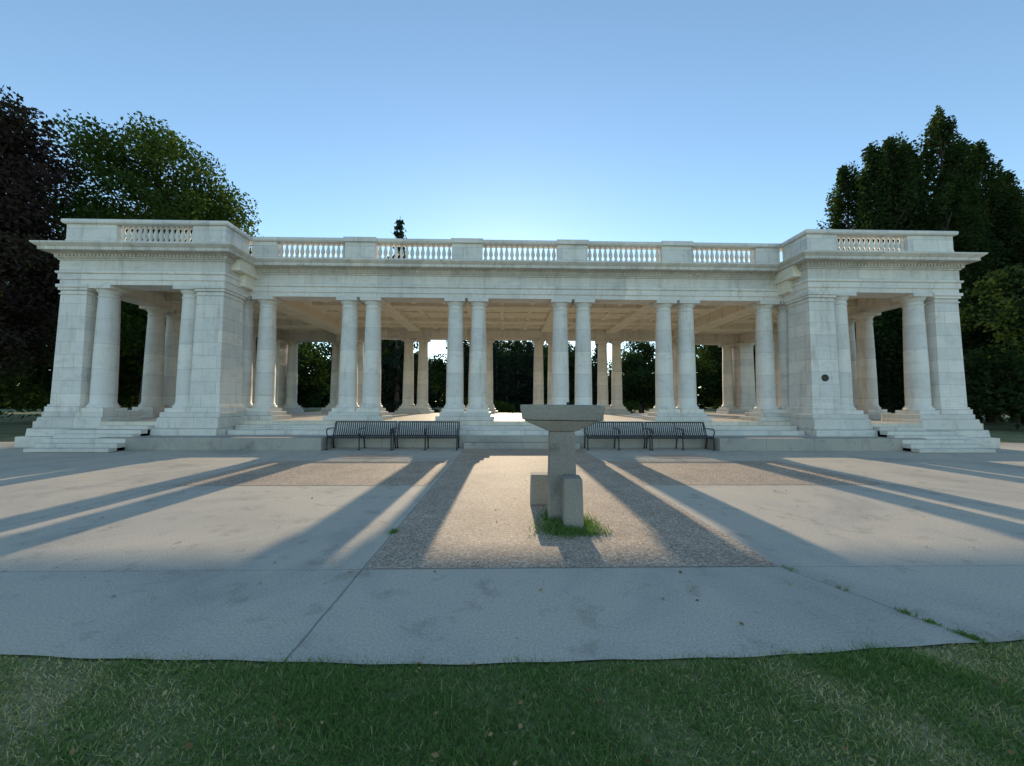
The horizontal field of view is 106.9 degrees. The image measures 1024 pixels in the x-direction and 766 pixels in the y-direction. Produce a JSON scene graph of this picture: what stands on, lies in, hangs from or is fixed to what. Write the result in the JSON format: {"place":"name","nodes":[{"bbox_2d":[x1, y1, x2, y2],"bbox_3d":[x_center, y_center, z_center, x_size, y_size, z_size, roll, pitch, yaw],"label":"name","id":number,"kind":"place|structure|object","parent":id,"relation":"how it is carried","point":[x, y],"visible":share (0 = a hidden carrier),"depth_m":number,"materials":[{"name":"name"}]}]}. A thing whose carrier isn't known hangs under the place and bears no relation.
{"place":"outdoors","nodes":[
{"label":"outdoors","id":0,"kind":"place"},
{"bbox_2d":[0,442,1023,664],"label":"plaza pavement","id":1,"kind":"structure","parent":0,"point":[881,552],"depth_m":3.34,"materials":[{"name":"concrete"}]},
{"bbox_2d":[171,461,449,485],"bbox_3d":[-3.832,1.917,8.251,4.590,0.001,2.850,0,-3,-1],"label":"aggregate band","id":2,"kind":"object","parent":1,"relation":"on","point":[349,473],"visible":1,"depth_m":7.90,"materials":[{"name":"grey gravel"}]},
{"bbox_2d":[325,421,396,449],"bbox_3d":[-4.816,1.692,12.234,2.080,0.883,0.721,0,-3,-1],"label":"park bench","id":3,"kind":"object","parent":1,"relation":"on","point":[359,435],"visible":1,"depth_m":12.42,"materials":[{"name":"black paint"}]},
{"bbox_2d":[342,454,399,458],"bbox_3d":[-3.929,2.036,10.521,1.400,0.001,0.800,0,-3,-1],"label":"brick band","id":4,"kind":"object","parent":1,"relation":"on","point":[387,456],"visible":1,"depth_m":10.51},
{"bbox_2d":[392,421,459,449],"bbox_3d":[-2.747,1.701,12.281,2.080,0.883,0.721,0,-3,-1],"label":"park bench","id":5,"kind":"object","parent":1,"relation":"on","point":[427,436],"visible":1,"depth_m":12.48,"materials":[{"name":"black paint"}]},
{"bbox_2d":[14,218,1000,452],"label":"pavilion","id":6,"kind":"structure","parent":1,"relation":"on","point":[218,296],"depth_m":14.31,"materials":[{"name":"stone"}]},
{"bbox_2d":[98,435,926,450],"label":"terrace","id":7,"kind":"structure","parent":1,"relation":"on","point":[318,443],"depth_m":12.12,"materials":[{"name":"grey stone"}]},
{"bbox_2d":[584,422,650,449],"bbox_3d":[3.411,1.730,12.420,2.080,0.883,0.721,0,-3,-1],"label":"park bench","id":8,"kind":"object","parent":1,"relation":"on","point":[636,435],"visible":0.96,"depth_m":12.58,"materials":[{"name":"black paint"}]},
{"bbox_2d":[650,455,708,458],"bbox_3d":[4.669,2.076,10.716,1.400,0.001,0.800,0,-3,-1],"label":"brick band","id":9,"kind":"object","parent":1,"relation":"on","point":[678,457],"visible":1,"depth_m":10.53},
{"bbox_2d":[644,422,714,449],"bbox_3d":[5.481,1.740,12.467,2.080,0.883,0.721,0,-3,-1],"label":"park bench","id":10,"kind":"object","parent":1,"relation":"on","point":[682,436],"visible":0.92,"depth_m":12.65,"materials":[{"name":"black paint"}]},
{"bbox_2d":[603,461,886,484],"bbox_3d":[4.676,1.957,8.443,4.590,0.001,2.850,0,-3,-1],"label":"aggregate band","id":11,"kind":"object","parent":1,"relation":"on","point":[703,472],"visible":1,"depth_m":8.06,"materials":[{"name":"grey gravel"}]},
{"bbox_2d":[0,403,1023,765],"bbox_3d":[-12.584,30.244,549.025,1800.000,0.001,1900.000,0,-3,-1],"label":"ground","id":12,"kind":"structure","parent":0,"point":[18,425],"depth_m":1.86,"materials":[{"name":"green plant"}]},
{"bbox_2d":[0,267,56,420],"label":"maple tree","id":13,"kind":"object","parent":12,"relation":"on","point":[7,392],"visible":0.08,"depth_m":25.52,"materials":[{"name":"green plant"}]},
{"bbox_2d":[0,85,89,380],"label":"plum tree","id":14,"kind":"object","parent":12,"relation":"on","point":[21,218],"visible":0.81,"depth_m":18.53,"materials":[{"name":"purple plant"}]},
{"bbox_2d":[1,282,144,405],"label":"elm tree","id":15,"kind":"object","parent":12,"relation":"on","point":[130,366],"visible":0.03,"depth_m":37.82,"materials":[{"name":"green plant"}]},
{"bbox_2d":[119,316,141,410],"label":"elm tree","id":16,"kind":"object","parent":12,"relation":"on","point":[134,400],"visible":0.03,"depth_m":51.06,"materials":[{"name":"green plant"}]},
{"bbox_2d":[5,109,263,404],"bbox_3d":[-24.673,-7.830,25.933,13.448,21.404,13.296,0,-3,-1],"label":"maple tree","id":17,"kind":"object","parent":12,"relation":"on","point":[189,201],"visible":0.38,"depth_m":23.65,"materials":[{"name":"green plant"}]},
{"bbox_2d":[132,345,300,377],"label":"elm tree","id":18,"kind":"object","parent":12,"relation":"on","point":[139,355],"depth_m":37.68,"materials":[{"name":"green plant"}]},
{"bbox_2d":[122,315,315,378],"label":"elm tree","id":19,"kind":"object","parent":12,"relation":"on","point":[306,356],"visible":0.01,"depth_m":35.85,"materials":[{"name":"green plant"}]},
{"bbox_2d":[297,342,329,408],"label":"elm tree","id":20,"kind":"object","parent":12,"relation":"on","point":[309,383],"visible":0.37,"depth_m":67.66,"materials":[{"name":"green plant"}]},
{"bbox_2d":[319,340,386,401],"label":"elm tree","id":21,"kind":"object","parent":12,"relation":"on","point":[328,352],"visible":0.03,"depth_m":56.38,"materials":[{"name":"green plant"}]},
{"bbox_2d":[381,219,428,412],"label":"conifer tree","id":22,"kind":"object","parent":12,"relation":"on","point":[395,384],"visible":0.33,"depth_m":42.43,"materials":[{"name":"green plant"}]},
{"bbox_2d":[381,340,438,412],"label":"elm tree","id":23,"kind":"object","parent":12,"relation":"on","point":[384,354],"visible":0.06,"depth_m":49.42,"materials":[{"name":"green plant"}]},
{"bbox_2d":[414,346,440,411],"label":"conifer tree","id":24,"kind":"object","parent":12,"relation":"on","point":[431,398],"visible":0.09,"depth_m":57.55,"materials":[{"name":"green plant"}]},
{"bbox_2d":[0,345,899,408],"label":"woods","id":25,"kind":"object","parent":12,"relation":"on","point":[326,401],"visible":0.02,"depth_m":112.91,"materials":[{"name":"green plant"}]},
{"bbox_2d":[445,340,469,401],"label":"conifer tree","id":26,"kind":"object","parent":12,"relation":"on","point":[465,362],"visible":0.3,"depth_m":59.66,"materials":[{"name":"green plant"}]},
{"bbox_2d":[428,340,495,403],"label":"elm tree","id":27,"kind":"object","parent":12,"relation":"on","point":[439,366],"visible":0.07,"depth_m":70.77,"materials":[{"name":"green plant"}]},
{"bbox_2d":[463,397,467,407],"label":"shrub","id":28,"kind":"object","parent":12,"relation":"on","point":[465,400],"visible":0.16,"depth_m":44.73,"materials":[{"name":"green plant"}]},
{"bbox_2d":[493,341,510,403],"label":"conifer tree","id":29,"kind":"object","parent":12,"relation":"on","point":[497,373],"visible":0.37,"depth_m":67.92,"materials":[{"name":"green plant"}]},
{"bbox_2d":[493,399,515,412],"bbox_3d":[-0.739,2.701,39.860,2.372,2.004,2.719,2,-3,-27],"label":"shrub","id":30,"kind":"object","parent":12,"relation":"on","point":[502,407],"visible":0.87,"depth_m":39.35,"materials":[{"name":"green plant"}]},
{"bbox_2d":[493,341,533,398],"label":"elm tree","id":31,"kind":"object","parent":12,"relation":"on","point":[508,347],"visible":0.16,"depth_m":77.48,"materials":[{"name":"green plant"}]},
{"bbox_2d":[504,341,532,411],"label":"conifer tree","id":32,"kind":"object","parent":12,"relation":"on","point":[520,370],"visible":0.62,"depth_m":65.74,"materials":[{"name":"green plant"}]},
{"bbox_2d":[498,341,547,400],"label":"elm tree","id":33,"kind":"object","parent":12,"relation":"on","point":[532,345],"depth_m":84.91,"materials":[{"name":"green plant"}]},
{"bbox_2d":[516,342,544,405],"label":"conifer tree","id":34,"kind":"object","parent":12,"relation":"on","point":[528,359],"visible":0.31,"depth_m":73.75,"materials":[{"name":"green plant"}]},
{"bbox_2d":[543,342,574,383],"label":"elm tree","id":35,"kind":"object","parent":12,"relation":"on","point":[569,344],"visible":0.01,"depth_m":97.51,"materials":[{"name":"green plant"}]},
{"bbox_2d":[544,370,574,402],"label":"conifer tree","id":36,"kind":"object","parent":12,"relation":"on","point":[570,394],"visible":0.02,"depth_m":57.92,"materials":[{"name":"green plant"}]},
{"bbox_2d":[527,344,595,404],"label":"elm tree","id":37,"kind":"object","parent":12,"relation":"on","point":[571,355],"visible":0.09,"depth_m":67.32,"materials":[{"name":"green plant"}]},
{"bbox_2d":[591,343,611,405],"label":"conifer tree","id":38,"kind":"object","parent":12,"relation":"on","point":[595,374],"visible":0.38,"depth_m":64.02,"materials":[{"name":"green plant"}]},
{"bbox_2d":[607,341,654,412],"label":"elm tree","id":39,"kind":"object","parent":12,"relation":"on","point":[638,380],"visible":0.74,"depth_m":58.68,"materials":[{"name":"green plant"}]},
{"bbox_2d":[623,400,640,412],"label":"shrub","id":40,"kind":"object","parent":12,"relation":"on","point":[630,407],"visible":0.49,"depth_m":40.83,"materials":[{"name":"green plant"}]},
{"bbox_2d":[695,344,754,412],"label":"elm tree","id":41,"kind":"object","parent":12,"relation":"on","point":[711,359],"visible":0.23,"depth_m":49.20,"materials":[{"name":"green plant"}]},
{"bbox_2d":[753,345,755,393],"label":"elm tree","id":42,"kind":"object","parent":12,"relation":"on","point":[754,367],"depth_m":33.64,"materials":[{"name":"green plant"}]},
{"bbox_2d":[816,161,863,341],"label":"poplar tree","id":43,"kind":"object","parent":12,"relation":"on","point":[840,208],"visible":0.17,"depth_m":35.90,"materials":[{"name":"green plant"}]},
{"bbox_2d":[843,140,919,412],"bbox_3d":[31.059,-8.921,31.827,5.387,24.565,4.888,2,-4,-33],"label":"poplar tree","id":44,"kind":"object","parent":12,"relation":"on","point":[872,214],"visible":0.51,"depth_m":31.41,"materials":[{"name":"green plant"}]},
{"bbox_2d":[854,131,931,409],"bbox_3d":[32.903,-9.193,32.152,5.963,25.138,6.346,2,-3,-26],"label":"poplar tree","id":45,"kind":"object","parent":12,"relation":"on","point":[901,164],"visible":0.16,"depth_m":31.70,"materials":[{"name":"green plant"}]},
{"bbox_2d":[892,140,950,411],"bbox_3d":[34.910,-9.082,32.382,4.888,24.974,5.387,0,-3,0],"label":"poplar tree","id":46,"kind":"object","parent":12,"relation":"on","point":[918,162],"visible":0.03,"depth_m":32.53,"materials":[{"name":"green plant"}]},
{"bbox_2d":[898,181,1018,417],"bbox_3d":[33.645,-6.168,29.263,6.346,18.752,5.963,2,-3,-24],"label":"poplar tree","id":47,"kind":"object","parent":12,"relation":"on","point":[940,214],"visible":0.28,"depth_m":28.34,"materials":[{"name":"green plant"}]},
{"bbox_2d":[915,105,1001,334],"bbox_3d":[37.148,-10.363,32.608,6.346,27.570,5.963,0,-3,-1],"label":"poplar tree","id":48,"kind":"object","parent":12,"relation":"on","point":[939,131],"visible":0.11,"depth_m":32.51,"materials":[{"name":"green plant"}]},
{"bbox_2d":[926,134,1002,422],"bbox_3d":[38.581,-9.043,32.875,4.888,24.974,5.387,0,-3,8],"label":"poplar tree","id":49,"kind":"object","parent":12,"relation":"on","point":[979,189],"visible":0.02,"depth_m":31.50,"materials":[{"name":"green plant"}]},
{"bbox_2d":[930,175,1018,419],"bbox_3d":[36.536,-6.946,30.350,4.888,20.471,5.387,2,-3,-29],"label":"poplar tree","id":50,"kind":"object","parent":12,"relation":"on","point":[957,181],"visible":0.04,"depth_m":29.66,"materials":[{"name":"green plant"}]},
{"bbox_2d":[959,262,1023,428],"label":"elm tree","id":51,"kind":"object","parent":12,"relation":"on","point":[1002,382],"visible":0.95,"depth_m":21.70,"materials":[{"name":"green plant"}]},
{"bbox_2d":[963,139,1023,422],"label":"poplar tree","id":52,"kind":"object","parent":12,"relation":"on","point":[997,193],"visible":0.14,"depth_m":31.72,"materials":[{"name":"green plant"}]},
{"bbox_2d":[990,188,1023,423],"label":"poplar tree","id":53,"kind":"object","parent":12,"relation":"on","point":[1016,214],"visible":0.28,"depth_m":30.71,"materials":[{"name":"green plant"}]},
{"bbox_2d":[991,169,1023,422],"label":"poplar tree","id":54,"kind":"object","parent":12,"relation":"on","point":[1013,183],"visible":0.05,"depth_m":32.27,"materials":[{"name":"green plant"}]},
{"bbox_2d":[1007,216,1023,365],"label":"poplar tree","id":55,"kind":"object","parent":12,"relation":"on","point":[1021,257],"visible":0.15,"depth_m":28.34,"materials":[{"name":"green plant"}]},
{"bbox_2d":[0,0,1023,401],"label":"sky","id":56,"kind":"structure","parent":0,"point":[706,121],"materials":[{"name":"blue"}]},
{"bbox_2d":[46,469,1023,765],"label":"fallen leaves","id":57,"kind":"object","parent":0,"point":[434,755],"visible":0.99,"depth_m":1.78,"materials":[{"name":"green plant"}]},
{"bbox_2d":[365,449,777,568],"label":"aggregate path","id":58,"kind":"structure","parent":0,"point":[470,511],"depth_m":4.52,"materials":[{"name":"grey gravel"}]},
{"bbox_2d":[520,402,604,529],"bbox_3d":[0.659,1.018,5.201,1.080,1.515,1.378,0,-3,3],"label":"stone fountain","id":59,"kind":"object","parent":58,"relation":"on","point":[557,488],"visible":0.98,"depth_m":4.84,"materials":[{"name":"grey stone"}]},
{"bbox_2d":[383,504,1003,649],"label":"weeds","id":60,"kind":"object","parent":58,"relation":"on","point":[554,526],"visible":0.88,"depth_m":4.37,"materials":[{"name":"green plant"}]}
]}

